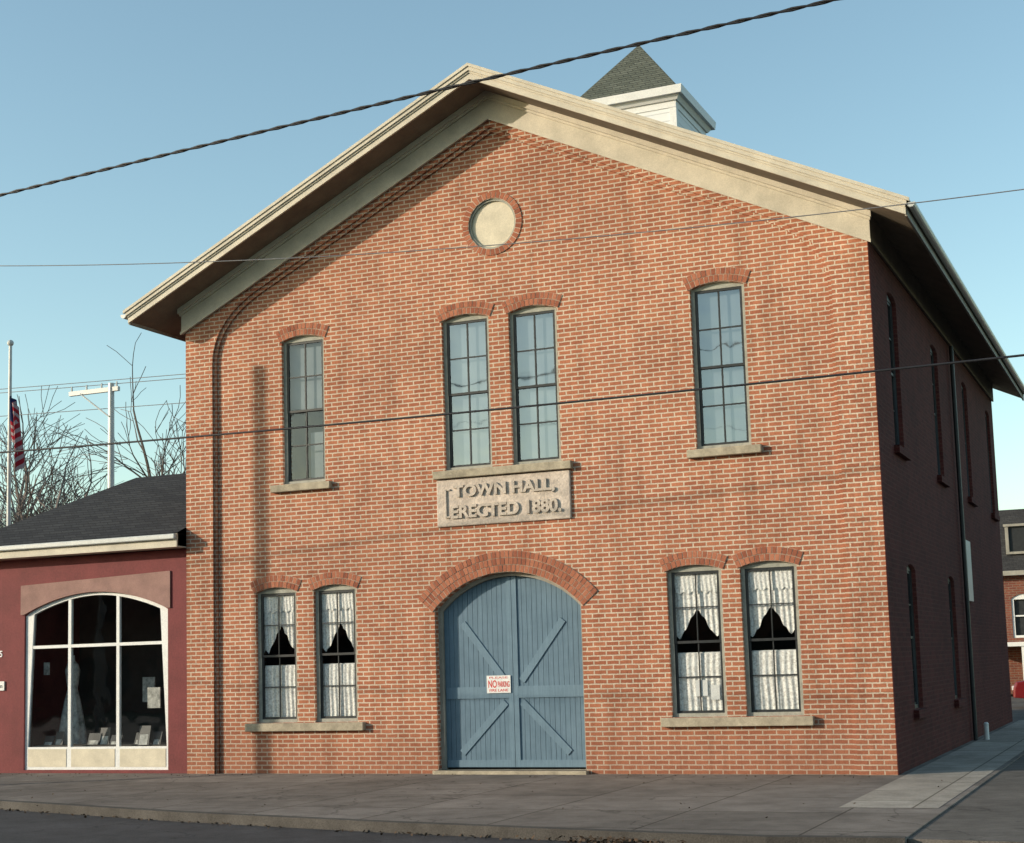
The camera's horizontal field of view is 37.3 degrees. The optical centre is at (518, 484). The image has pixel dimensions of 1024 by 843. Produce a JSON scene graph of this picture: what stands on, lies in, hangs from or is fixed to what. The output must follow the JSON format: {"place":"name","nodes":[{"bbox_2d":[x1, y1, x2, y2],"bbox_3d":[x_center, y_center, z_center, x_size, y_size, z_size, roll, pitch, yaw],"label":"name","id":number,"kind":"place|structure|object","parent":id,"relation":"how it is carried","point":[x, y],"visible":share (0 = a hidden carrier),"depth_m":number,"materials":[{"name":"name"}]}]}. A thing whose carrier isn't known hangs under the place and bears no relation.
{"place":"outdoors","nodes":[
{"label":"outdoors","id":0,"kind":"place"},
{"bbox_2d":[0,549,186,772],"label":"shop front wall","id":1,"kind":"structure","parent":0,"point":[15,575],"depth_m":29.76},
{"bbox_2d":[0,473,185,557],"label":"shop roof","id":2,"kind":"structure","parent":1,"relation":"on","point":[149,505],"depth_m":31.08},
{"bbox_2d":[0,533,185,560],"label":"shop fascia","id":3,"kind":"structure","parent":2,"relation":"attached to","point":[27,554],"depth_m":29.24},
{"bbox_2d":[0,533,175,550],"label":"shop gutter","id":4,"kind":"object","parent":3,"relation":"attached to","point":[90,542],"visible":1,"depth_m":29.13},
{"bbox_2d":[21,571,170,614],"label":"shop arch panel","id":5,"kind":"structure","parent":1,"relation":"attached to","point":[155,587],"depth_m":29.39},
{"bbox_2d":[25,592,167,769],"bbox_3d":[-8.176,3.800,29.401,3.440,3.416,0.080,-5,-7,23],"label":"storefront frame","id":6,"kind":"object","parent":1,"relation":"attached to","point":[31,620],"visible":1,"depth_m":29.49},
{"bbox_2d":[28,748,165,766],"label":"storefront kick panels","id":7,"kind":"object","parent":6,"relation":"attached to","point":[155,757],"visible":1,"depth_m":29.16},
{"bbox_2d":[33,596,161,746],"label":"storefront mullions","id":8,"kind":"object","parent":6,"relation":"attached to","point":[118,644],"visible":1,"depth_m":29.38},
{"bbox_2d":[79,595,166,742],"bbox_3d":[-7.305,3.853,32.243,5.030,3.950,0.050,-5,-7,23],"label":"shop back partition","id":9,"kind":"object","parent":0,"point":[141,621],"visible":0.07,"depth_m":32.78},
{"bbox_2d":[0,809,596,842],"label":"road","id":10,"kind":"structure","parent":0,"point":[27,827],"depth_m":18.82,"materials":[{"name":"asphalt"}]},
{"bbox_2d":[0,800,905,842],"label":"curb","id":11,"kind":"structure","parent":10,"relation":"on","point":[472,830],"depth_m":17.95,"materials":[{"name":"concrete"}]},
{"bbox_2d":[0,0,838,196],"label":"power line","id":12,"kind":"object","parent":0,"point":[688,32],"visible":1,"depth_m":18.26,"materials":[{"name":"rubber"}]},
{"bbox_2d":[0,720,1023,842],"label":"sidewalk","id":13,"kind":"structure","parent":0,"point":[731,803],"depth_m":21.30,"materials":[{"name":"concrete"}]},
{"bbox_2d":[32,598,79,746],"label":"shop walls","id":14,"kind":"structure","parent":13,"relation":"on","point":[49,692],"depth_m":32.38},
{"bbox_2d":[34,743,166,746],"bbox_3d":[-7.937,5.126,29.727,3.350,0.070,0.700,-5,-7,23],"label":"display shelf","id":15,"kind":"object","parent":14,"relation":"attached to","point":[122,744],"visible":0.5,"depth_m":29.58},
{"bbox_2d":[59,655,86,743],"bbox_3d":[-8.989,4.331,30.541,0.640,1.760,0.512,-5,-7,23],"label":"display gown","id":16,"kind":"object","parent":15,"relation":"on","point":[79,732],"visible":0.71,"depth_m":30.39,"materials":[{"name":"fabric"}]},
{"bbox_2d":[44,734,159,744],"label":"framed prints","id":17,"kind":"object","parent":15,"relation":"on","point":[143,739],"visible":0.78,"depth_m":29.63,"materials":[{"name":"paper"}]},
{"bbox_2d":[43,726,166,744],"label":"print frames","id":18,"kind":"structure","parent":15,"relation":"on","point":[107,731],"depth_m":29.68,"materials":[{"name":"paint"}]},
{"bbox_2d":[44,662,160,707],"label":"hanging prints","id":19,"kind":"object","parent":14,"relation":"attached to","point":[151,695],"visible":0.75,"depth_m":29.64,"materials":[{"name":"paper"}]},
{"bbox_2d":[267,414,294,665],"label":"wall","id":20,"kind":"structure","parent":13,"relation":"on","point":[286,647],"depth_m":30.86,"materials":[{"name":"brick"}]},
{"bbox_2d":[0,773,950,842],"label":"dry leaves","id":21,"kind":"object","parent":13,"relation":"on","point":[586,840],"visible":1,"depth_m":16.67,"materials":[{"name":"brown plant"}]},
{"bbox_2d":[432,770,588,774],"bbox_3d":[-0.094,4.900,25.796,2.840,0.080,0.480,-5,-7,23],"label":"door threshold","id":22,"kind":"object","parent":13,"relation":"on","point":[515,772],"depth_m":25.57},
{"bbox_2d":[218,133,854,774],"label":"front wall","id":23,"kind":"structure","parent":13,"relation":"on","point":[646,493],"depth_m":26.11,"materials":[{"name":"brick"}]},
{"bbox_2d":[258,588,297,722],"bbox_3d":[-4.395,3.133,27.861,0.866,2.463,0.080,-5,-7,23],"label":"window casing","id":24,"kind":"object","parent":23,"relation":"attached to","point":[273,591],"depth_m":27.91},
{"bbox_2d":[261,592,296,719],"bbox_3d":[-4.394,3.155,27.859,0.750,2.300,0.050,-5,-7,23],"label":"window sash","id":25,"kind":"object","parent":24,"relation":"in","point":[262,646],"depth_m":27.89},
{"bbox_2d":[264,595,295,716],"bbox_3d":[-4.379,3.158,27.894,0.750,2.260,0.035,-5,-7,23],"label":"window lace curtain","id":26,"kind":"object","parent":24,"relation":"hanging from","point":[288,702],"depth_m":27.90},
{"bbox_2d":[283,335,325,483],"bbox_3d":[-3.944,-1.385,28.141,0.906,2.773,0.080,-5,-7,23],"label":"window casing","id":27,"kind":"object","parent":23,"relation":"attached to","point":[302,339],"depth_m":28.21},
{"bbox_2d":[287,339,324,481],"bbox_3d":[-3.943,-1.364,28.138,0.790,2.610,0.050,-5,-7,23],"label":"window sash","id":28,"kind":"object","parent":27,"relation":"in","point":[289,412],"depth_m":28.16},
{"bbox_2d":[289,342,321,410],"bbox_3d":[-3.924,-2.002,28.302,0.830,1.305,0.008,-5,-7,23],"label":"window blind","id":29,"kind":"object","parent":23,"relation":"attached to","point":[297,369],"depth_m":28.32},
{"bbox_2d":[311,432,323,477],"bbox_3d":[-3.658,-0.518,28.183,0.465,0.925,0.010,-5,-7,23],"label":"window blind fold","id":30,"kind":"object","parent":23,"relation":"attached to","point":[317,468],"depth_m":28.22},
{"bbox_2d":[315,584,357,721],"bbox_3d":[-3.257,3.042,27.377,0.876,2.463,0.080,-5,-7,23],"label":"window casing","id":31,"kind":"object","parent":23,"relation":"attached to","point":[336,587],"depth_m":27.43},
{"bbox_2d":[319,589,356,718],"bbox_3d":[-3.257,3.064,27.374,0.760,2.300,0.050,-5,-7,23],"label":"window sash","id":32,"kind":"object","parent":31,"relation":"in","point":[321,654],"depth_m":27.40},
{"bbox_2d":[321,592,355,715],"bbox_3d":[-3.242,3.067,27.409,0.760,2.260,0.035,-5,-7,23],"label":"window lace curtain","id":33,"kind":"object","parent":31,"relation":"hanging from","point":[347,671],"depth_m":27.42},
{"bbox_2d":[443,314,491,469],"bbox_3d":[-0.880,-1.629,26.835,0.916,2.773,0.080,-5,-7,23],"label":"window casing","id":34,"kind":"object","parent":23,"relation":"attached to","point":[465,318],"depth_m":26.89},
{"bbox_2d":[446,318,490,467],"bbox_3d":[-0.879,-1.608,26.832,0.800,2.610,0.050,-5,-7,23],"label":"window sash","id":35,"kind":"object","parent":34,"relation":"in","point":[450,395],"depth_m":26.85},
{"bbox_2d":[449,321,488,465],"bbox_3d":[-0.841,-1.599,26.920,0.840,2.610,0.008,-5,-7,23],"label":"window blind","id":36,"kind":"object","parent":23,"relation":"attached to","point":[478,382],"depth_m":26.93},
{"bbox_2d":[469,199,514,248],"bbox_3d":[-0.457,-4.611,26.888,0.916,0.916,0.040,-5,-7,23],"label":"round vent rim","id":37,"kind":"object","parent":23,"relation":"attached to","point":[475,212],"visible":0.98,"depth_m":26.96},
{"bbox_2d":[472,201,513,246],"bbox_3d":[-0.429,-4.604,26.952,0.920,0.920,0.100,-5,-7,23],"label":"round vent board","id":38,"kind":"object","parent":23,"relation":"attached to","point":[493,223],"visible":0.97,"depth_m":26.91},
{"bbox_2d":[437,470,571,527],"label":"plaque slab","id":39,"kind":"structure","parent":23,"relation":"attached to","point":[560,481],"depth_m":26.18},
{"bbox_2d":[453,478,554,496],"bbox_3d":[-0.268,0.075,26.200,1.920,0.245,0.035,-5,-7,23],"label":"plaque text","id":40,"kind":"object","parent":39,"relation":"attached to","point":[528,484],"visible":1,"depth_m":26.19},
{"bbox_2d":[451,498,561,518],"bbox_3d":[-0.230,0.415,26.148,2.080,0.235,0.035,-5,-7,23],"label":"plaque text","id":41,"kind":"object","parent":39,"relation":"attached to","point":[548,504],"visible":1,"depth_m":26.14},
{"bbox_2d":[438,572,586,769],"bbox_3d":[-0.097,3.200,26.107,2.746,3.368,0.160,-5,-7,23],"label":"door frame","id":42,"kind":"object","parent":23,"relation":"attached to","point":[449,601],"visible":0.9,"depth_m":26.47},
{"bbox_2d":[444,576,585,767],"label":"door boards","id":43,"kind":"object","parent":42,"relation":"in","point":[543,607],"depth_m":26.11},
{"bbox_2d":[446,576,585,766],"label":"door rails and braces","id":44,"kind":"object","parent":43,"relation":"attached to","point":[516,694],"visible":1,"depth_m":26.05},
{"bbox_2d":[487,675,510,692],"bbox_3d":[-0.348,3.450,26.162,0.450,0.300,0.008,-5,-7,23],"label":"no parking sign","id":45,"kind":"object","parent":44,"relation":"attached to","point":[499,684],"visible":1,"depth_m":26.16,"materials":[{"name":"white paint"}]},
{"bbox_2d":[181,100,870,333],"bbox_3d":[-0.503,-5.169,26.782,13.120,3.643,0.053,-5,-7,23],"label":"frieze board","id":46,"kind":"object","parent":23,"relation":"attached to","point":[851,223],"visible":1,"depth_m":26.54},
{"bbox_2d":[250,192,802,611],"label":"brick arches","id":47,"kind":"structure","parent":23,"relation":"attached to","point":[336,577],"depth_m":26.30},
{"bbox_2d":[250,192,802,611],"bbox_3d":[-0.326,-1.527,26.454,10.366,7.391,0.017,-5,-7,23],"label":"arch mortar","id":48,"kind":"object","parent":23,"relation":"attached to","point":[504,557],"visible":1,"depth_m":26.27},
{"bbox_2d":[245,444,814,731],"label":"stone sills","id":49,"kind":"structure","parent":23,"relation":"attached to","point":[665,722],"depth_m":25.93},
{"bbox_2d":[510,306,560,464],"bbox_3d":[0.309,-1.724,26.329,0.906,2.773,0.080,-5,-7,23],"label":"window casing","id":50,"kind":"object","parent":23,"relation":"attached to","point":[531,310],"depth_m":26.38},
{"bbox_2d":[513,310,558,461],"bbox_3d":[0.309,-1.703,26.326,0.790,2.610,0.050,-5,-7,23],"label":"window sash","id":51,"kind":"object","parent":50,"relation":"in","point":[536,386],"depth_m":26.34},
{"bbox_2d":[214,128,857,774],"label":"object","id":52,"kind":"object","parent":23,"relation":"attached to","point":[428,174],"visible":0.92,"depth_m":27.06,"materials":[{"name":"brick"}]},
{"bbox_2d":[516,313,557,459],"bbox_3d":[0.347,-1.694,26.414,0.830,2.610,0.008,-5,-7,23],"label":"window blind","id":53,"kind":"object","parent":23,"relation":"attached to","point":[526,377],"depth_m":26.43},
{"bbox_2d":[132,80,1020,397],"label":"soffit","id":54,"kind":"structure","parent":23,"relation":"attached to","point":[894,226],"depth_m":27.56,"materials":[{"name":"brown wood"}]},
{"bbox_2d":[123,63,908,316],"bbox_3d":[-0.829,-5.495,26.078,14.620,3.637,0.065,-5,-7,23],"label":"rake crown moulding","id":55,"kind":"object","parent":54,"relation":"attached to","point":[420,102],"visible":0.95,"depth_m":25.88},
{"bbox_2d":[128,73,905,322],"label":"rake fascia","id":56,"kind":"structure","parent":54,"relation":"attached to","point":[524,93],"depth_m":25.89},
{"bbox_2d":[177,91,870,334],"bbox_3d":[-0.528,-5.165,26.723,13.200,3.663,0.075,-5,-7,23],"label":"frieze moulding","id":57,"kind":"object","parent":54,"relation":"attached to","point":[409,149],"visible":1,"depth_m":26.72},
{"bbox_2d":[129,205,1023,400],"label":"eave fascia","id":58,"kind":"structure","parent":54,"relation":"attached to","point":[917,228],"depth_m":28.96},
{"bbox_2d":[120,201,1023,393],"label":"eave gutter","id":59,"kind":"object","parent":58,"relation":"attached to","point":[931,237],"visible":0.57,"depth_m":28.09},
{"bbox_2d":[638,108,698,132],"bbox_3d":[2.907,-7.041,35.136,2.340,2.560,2.340,-5,-7,23],"label":"cupola body","id":60,"kind":"object","parent":54,"relation":"on","point":[662,115],"visible":0.14,"depth_m":33.95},
{"bbox_2d":[592,83,715,134],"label":"cupola cornice","id":61,"kind":"structure","parent":60,"relation":"attached to","point":[682,99],"depth_m":34.04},
{"bbox_2d":[581,46,675,99],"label":"cupola roof","id":62,"kind":"structure","parent":61,"relation":"on","point":[638,68],"depth_m":34.64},
{"bbox_2d":[670,107,678,126],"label":"cupola corner boards","id":63,"kind":"object","parent":60,"relation":"attached to","point":[674,119],"visible":0.09,"depth_m":33.72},
{"bbox_2d":[870,216,993,401],"bbox_3d":[3.044,-2.776,34.660,13.110,0.454,17.600,-5,-7,23],"label":"side frieze","id":64,"kind":"object","parent":54,"relation":"attached to","point":[884,248],"visible":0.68,"depth_m":29.13,"materials":[{"name":"brown wood"}]},
{"bbox_2d":[668,565,726,716],"bbox_3d":[2.926,2.550,24.742,0.926,2.463,0.080,-5,-7,23],"label":"window casing","id":65,"kind":"object","parent":23,"relation":"attached to","point":[690,568],"depth_m":24.77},
{"bbox_2d":[671,570,724,712],"bbox_3d":[2.927,2.571,24.739,0.810,2.300,0.050,-5,-7,23],"label":"window sash","id":66,"kind":"object","parent":65,"relation":"in","point":[698,641],"depth_m":24.75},
{"bbox_2d":[674,573,722,710],"bbox_3d":[2.942,2.575,24.774,0.810,2.260,0.036,-5,-7,23],"label":"window lace curtain","id":67,"kind":"object","parent":65,"relation":"hanging from","point":[706,587],"depth_m":24.79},
{"bbox_2d":[696,680,719,699],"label":"window notices","id":68,"kind":"object","parent":65,"relation":"attached to","point":[715,692],"depth_m":24.63,"materials":[{"name":"paper"}]},
{"bbox_2d":[691,282,751,448],"bbox_3d":[3.350,-1.967,25.033,0.926,2.773,0.080,-5,-7,23],"label":"window casing","id":69,"kind":"object","parent":23,"relation":"attached to","point":[718,285],"depth_m":25.06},
{"bbox_2d":[694,286,748,445],"bbox_3d":[3.351,-1.945,25.030,0.810,2.610,0.050,-5,-7,23],"label":"window sash","id":70,"kind":"object","parent":69,"relation":"in","point":[721,366],"depth_m":25.04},
{"bbox_2d":[697,289,746,443],"bbox_3d":[3.389,-1.936,25.118,0.850,2.610,0.008,-5,-7,23],"label":"window glass","id":71,"kind":"object","parent":23,"relation":"attached to","point":[731,342],"depth_m":25.12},
{"bbox_2d":[741,561,803,715],"bbox_3d":[4.064,2.459,24.257,0.926,2.463,0.080,-5,-7,23],"label":"window casing","id":72,"kind":"object","parent":23,"relation":"attached to","point":[765,564],"depth_m":24.27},
{"bbox_2d":[745,566,800,711],"bbox_3d":[4.065,2.480,24.254,0.810,2.300,0.050,-5,-7,23],"label":"window sash","id":73,"kind":"object","parent":72,"relation":"in","point":[765,639],"depth_m":24.26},
{"bbox_2d":[748,569,798,709],"bbox_3d":[4.080,2.484,24.289,0.810,2.260,0.036,-5,-7,23],"label":"window lace curtain","id":74,"kind":"object","parent":72,"relation":"hanging from","point":[785,661],"depth_m":24.29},
{"bbox_2d":[186,120,897,774],"bbox_3d":[-0.355,-0.853,26.323,13.000,11.800,0.050,-5,-7,23],"label":"corner pier band","id":75,"kind":"object","parent":13,"relation":"on","point":[844,256],"visible":0.94,"depth_m":24.15,"materials":[{"name":"brick"}]},
{"bbox_2d":[324,607,795,663],"bbox_3d":[1.072,3.140,28.925,12.300,4.200,0.100,-5,-7,23],"label":"interior partition","id":76,"kind":"object","parent":13,"relation":"on","point":[764,630],"depth_m":27.89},
{"bbox_2d":[873,247,1012,771],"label":"wall","id":77,"kind":"structure","parent":13,"relation":"on","point":[924,525],"depth_m":28.83,"materials":[{"name":"brick"}]},
{"bbox_2d":[867,241,903,774],"bbox_3d":[5.740,0.254,23.778,0.012,8.650,0.449,-5,-7,23],"label":"corner return","id":78,"kind":"object","parent":77,"relation":"attached to","point":[885,515],"visible":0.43,"depth_m":23.73,"materials":[{"name":"brick"}]},
{"bbox_2d":[887,295,899,444],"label":"window casing","id":79,"kind":"object","parent":77,"relation":"attached to","point":[895,397],"depth_m":26.08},
{"bbox_2d":[887,302,896,444],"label":"window sash","id":80,"kind":"object","parent":79,"relation":"in","point":[892,374],"depth_m":26.07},
{"bbox_2d":[907,566,918,707],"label":"window casing","id":81,"kind":"object","parent":77,"relation":"attached to","point":[915,669],"depth_m":25.91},
{"bbox_2d":[907,571,915,703],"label":"window sash","id":82,"kind":"object","parent":81,"relation":"in","point":[910,605],"depth_m":25.92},
{"bbox_2d":[930,347,940,474],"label":"window casing","id":83,"kind":"object","parent":77,"relation":"attached to","point":[937,442],"depth_m":30.55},
{"bbox_2d":[931,354,937,464],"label":"window sash","id":84,"kind":"object","parent":83,"relation":"in","point":[933,398],"depth_m":30.60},
{"bbox_2d":[894,445,999,718],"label":"side sills","id":85,"kind":"structure","parent":77,"relation":"attached to","point":[904,454],"depth_m":29.36,"materials":[{"name":"stone"}]},
{"bbox_2d":[948,578,957,698],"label":"window casing","id":86,"kind":"object","parent":77,"relation":"attached to","point":[954,666],"depth_m":30.44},
{"bbox_2d":[949,346,977,739],"bbox_3d":[9.330,1.176,31.842,0.089,8.300,0.089,-5,-7,23],"label":"side downspout","id":87,"kind":"object","parent":77,"relation":"attached to","point":[964,557],"visible":1,"depth_m":31.80,"materials":[{"name":"paint"}]},
{"bbox_2d":[961,385,969,495],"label":"window casing","id":88,"kind":"object","parent":77,"relation":"attached to","point":[966,446],"depth_m":34.85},
{"bbox_2d":[965,540,973,601],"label":"side wall panel","id":89,"kind":"structure","parent":77,"relation":"attached to","point":[969,572],"depth_m":32.64,"materials":[{"name":"metal"}]},
{"bbox_2d":[0,354,1023,452],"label":"power line","id":90,"kind":"object","parent":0,"point":[776,381],"visible":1,"depth_m":17.33,"materials":[{"name":"rubber"}]},
{"bbox_2d":[0,189,1023,265],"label":"power line","id":91,"kind":"object","parent":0,"point":[533,241],"visible":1,"depth_m":17.56,"materials":[{"name":"rubber"}]},
{"bbox_2d":[0,0,1023,523],"label":"sky","id":92,"kind":"structure","parent":0,"point":[918,100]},
{"bbox_2d":[840,720,1023,807],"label":"side path","id":93,"kind":"structure","parent":0,"point":[961,770],"depth_m":22.70,"materials":[{"name":"concrete"}]},
{"bbox_2d":[908,755,1023,842],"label":"alley","id":94,"kind":"structure","parent":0,"point":[991,810],"depth_m":17.10,"materials":[{"name":"concrete"}]},
{"bbox_2d":[1003,575,1023,693],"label":"house front wall","id":95,"kind":"structure","parent":0,"point":[1013,585],"depth_m":62.69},
{"bbox_2d":[999,509,1023,570],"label":"house mansard roof","id":96,"kind":"structure","parent":95,"relation":"on","point":[1012,562],"depth_m":63.45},
{"bbox_2d":[1003,523,1023,575],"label":"house dormer trim","id":97,"kind":"structure","parent":96,"relation":"attached to","point":[1016,572],"depth_m":62.79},
{"bbox_2d":[1008,526,1023,551],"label":"house dormer glass","id":98,"kind":"object","parent":97,"relation":"in","point":[1016,537],"visible":0.35,"depth_m":62.91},
{"bbox_2d":[1007,642,1023,677],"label":"house porch","id":99,"kind":"object","parent":95,"relation":"attached to","point":[1011,644],"visible":0.11,"depth_m":60.41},
{"bbox_2d":[1011,594,1023,637],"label":"house window frame","id":100,"kind":"object","parent":95,"relation":"in","point":[1020,596],"visible":1,"depth_m":62.73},
{"bbox_2d":[1014,599,1023,634],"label":"house window glass","id":101,"kind":"object","parent":100,"relation":"in","point":[1019,609],"visible":0.18,"depth_m":62.78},
{"bbox_2d":[1011,697,1023,719],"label":"parking lot","id":102,"kind":"structure","parent":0,"point":[1017,708],"depth_m":48.23,"materials":[{"name":"asphalt"}]},
{"bbox_2d":[32,334,185,509],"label":"bare tree","id":103,"kind":"object","parent":102,"relation":"on","point":[162,460],"visible":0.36,"depth_m":59.52,"materials":[{"name":"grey plant"}]},
{"bbox_2d":[139,443,185,475],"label":"bare tree","id":104,"kind":"object","parent":102,"relation":"on","point":[159,470],"visible":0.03,"depth_m":71.90,"materials":[{"name":"grey plant"}]},
{"bbox_2d":[1012,680,1023,697],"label":"parked car","id":105,"kind":"object","parent":102,"relation":"on","point":[1018,689],"visible":1,"depth_m":48.17,"materials":[{"name":"red paint"}]},
{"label":"upper floor","id":106,"kind":"structure","parent":0,"visible":0},
{"bbox_2d":[293,410,322,478],"bbox_3d":[0.942,-1.278,29.446,12.300,4.300,0.100,-5,-7,23],"label":"interior partition","id":107,"kind":"object","parent":106,"relation":"on","point":[299,420],"visible":0.07,"depth_m":31.70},
{"label":"ground","id":108,"kind":"structure","parent":0,"visible":0},
{"bbox_2d":[6,340,24,525],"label":"flagpole","id":109,"kind":"object","parent":108,"relation":"on","point":[14,430],"visible":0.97,"depth_m":40.95,"materials":[{"name":"metal"}]},
{"bbox_2d":[0,409,79,522],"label":"bare tree","id":110,"kind":"object","parent":108,"relation":"on","point":[21,491],"visible":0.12,"depth_m":96.01,"materials":[{"name":"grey plant"}]},
{"bbox_2d":[1,436,103,525],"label":"bare tree","id":111,"kind":"object","parent":108,"relation":"on","point":[51,493],"visible":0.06,"depth_m":85.77,"materials":[{"name":"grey plant"}]},
{"bbox_2d":[0,385,107,527],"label":"bare tree","id":112,"kind":"object","parent":108,"relation":"on","point":[26,481],"visible":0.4,"depth_m":86.45,"materials":[{"name":"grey plant"}]},
{"bbox_2d":[0,431,122,527],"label":"bare tree","id":113,"kind":"object","parent":108,"relation":"on","point":[59,494],"visible":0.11,"depth_m":83.36,"materials":[{"name":"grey plant"}]},
{"bbox_2d":[69,381,119,487],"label":"utility pole","id":114,"kind":"object","parent":108,"relation":"on","point":[111,389],"visible":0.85,"depth_m":48.43,"materials":[{"name":"wood"}]},
{"bbox_2d":[0,374,183,389],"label":"distant power line","id":115,"kind":"object","parent":114,"relation":"attached to","point":[96,381],"visible":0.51,"depth_m":48.85,"materials":[{"name":"metal"}]},
{"bbox_2d":[2,378,182,392],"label":"distant power line","id":116,"kind":"object","parent":114,"relation":"attached to","point":[94,385],"visible":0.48,"depth_m":48.91,"materials":[{"name":"metal"}]},
{"bbox_2d":[0,402,185,416],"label":"distant power line","id":117,"kind":"object","parent":114,"relation":"attached to","point":[102,408],"visible":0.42,"depth_m":48.80,"materials":[{"name":"metal"}]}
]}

